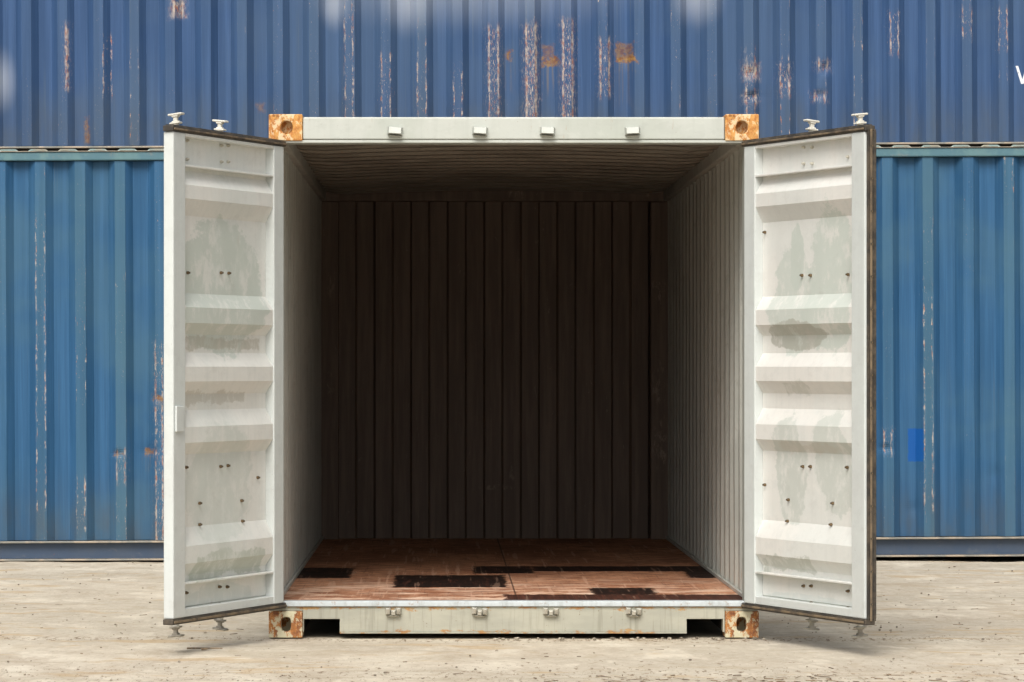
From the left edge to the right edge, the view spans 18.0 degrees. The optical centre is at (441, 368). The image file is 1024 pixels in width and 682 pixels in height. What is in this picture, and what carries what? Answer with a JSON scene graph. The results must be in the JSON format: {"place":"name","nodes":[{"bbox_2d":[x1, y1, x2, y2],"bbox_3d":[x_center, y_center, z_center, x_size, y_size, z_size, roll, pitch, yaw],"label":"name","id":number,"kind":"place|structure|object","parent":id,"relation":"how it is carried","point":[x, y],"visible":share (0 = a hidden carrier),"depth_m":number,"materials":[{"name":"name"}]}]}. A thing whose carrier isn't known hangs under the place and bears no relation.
{"place":"outdoors","nodes":[
{"label":"outdoors","id":0,"kind":"place"},
{"bbox_2d":[0,554,1023,681],"bbox_3d":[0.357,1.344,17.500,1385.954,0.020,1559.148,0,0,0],"label":"ground","id":1,"kind":"structure","parent":0,"point":[941,643],"depth_m":15.74,"materials":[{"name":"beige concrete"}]},
{"bbox_2d":[187,647,222,649],"bbox_3d":[-1.125,1.330,15.349,0.170,0.012,0.032,0,0,0],"label":"stick","id":2,"kind":"object","parent":1,"relation":"on","point":[203,648],"visible":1,"depth_m":15.36,"materials":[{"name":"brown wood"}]},
{"bbox_2d":[0,562,1020,681],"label":"loose grit","id":3,"kind":"object","parent":1,"relation":"on","point":[668,638],"visible":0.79,"depth_m":16.01,"materials":[{"name":"gravel"}]},
{"bbox_2d":[0,144,1023,560],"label":"shipping container","id":4,"kind":"object","parent":1,"relation":"on","point":[80,352],"visible":0.31,"depth_m":22.54,"materials":[{"name":"blue metal"}]},
{"bbox_2d":[0,0,1023,148],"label":"shipping container","id":5,"kind":"object","parent":4,"relation":"on","point":[104,73],"visible":0.82,"depth_m":22.55,"materials":[{"name":"blue metal"}]},
{"bbox_2d":[163,112,875,637],"bbox_3d":[0.361,0.038,18.585,3.312,2.604,7.163,0,0,0],"label":"shipping container","id":6,"kind":"object","parent":1,"relation":"on","point":[519,374],"visible":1,"depth_m":17.95,"materials":[{"name":"metal"}]},
{"bbox_2d":[163,112,286,636],"bbox_3d":[-1.065,0.032,15.569,0.133,2.469,1.182,0,0,24],"label":"door","id":7,"kind":"structure","parent":6,"relation":"in","point":[224,191],"depth_m":15.54,"materials":[{"name":"paint"}]},
{"bbox_2d":[741,113,875,637],"bbox_3d":[1.781,0.032,15.564,0.132,2.469,1.193,0,0,-24],"label":"door","id":8,"kind":"structure","parent":6,"relation":"in","point":[810,197],"depth_m":15.52,"materials":[{"name":"paint"}]}
]}

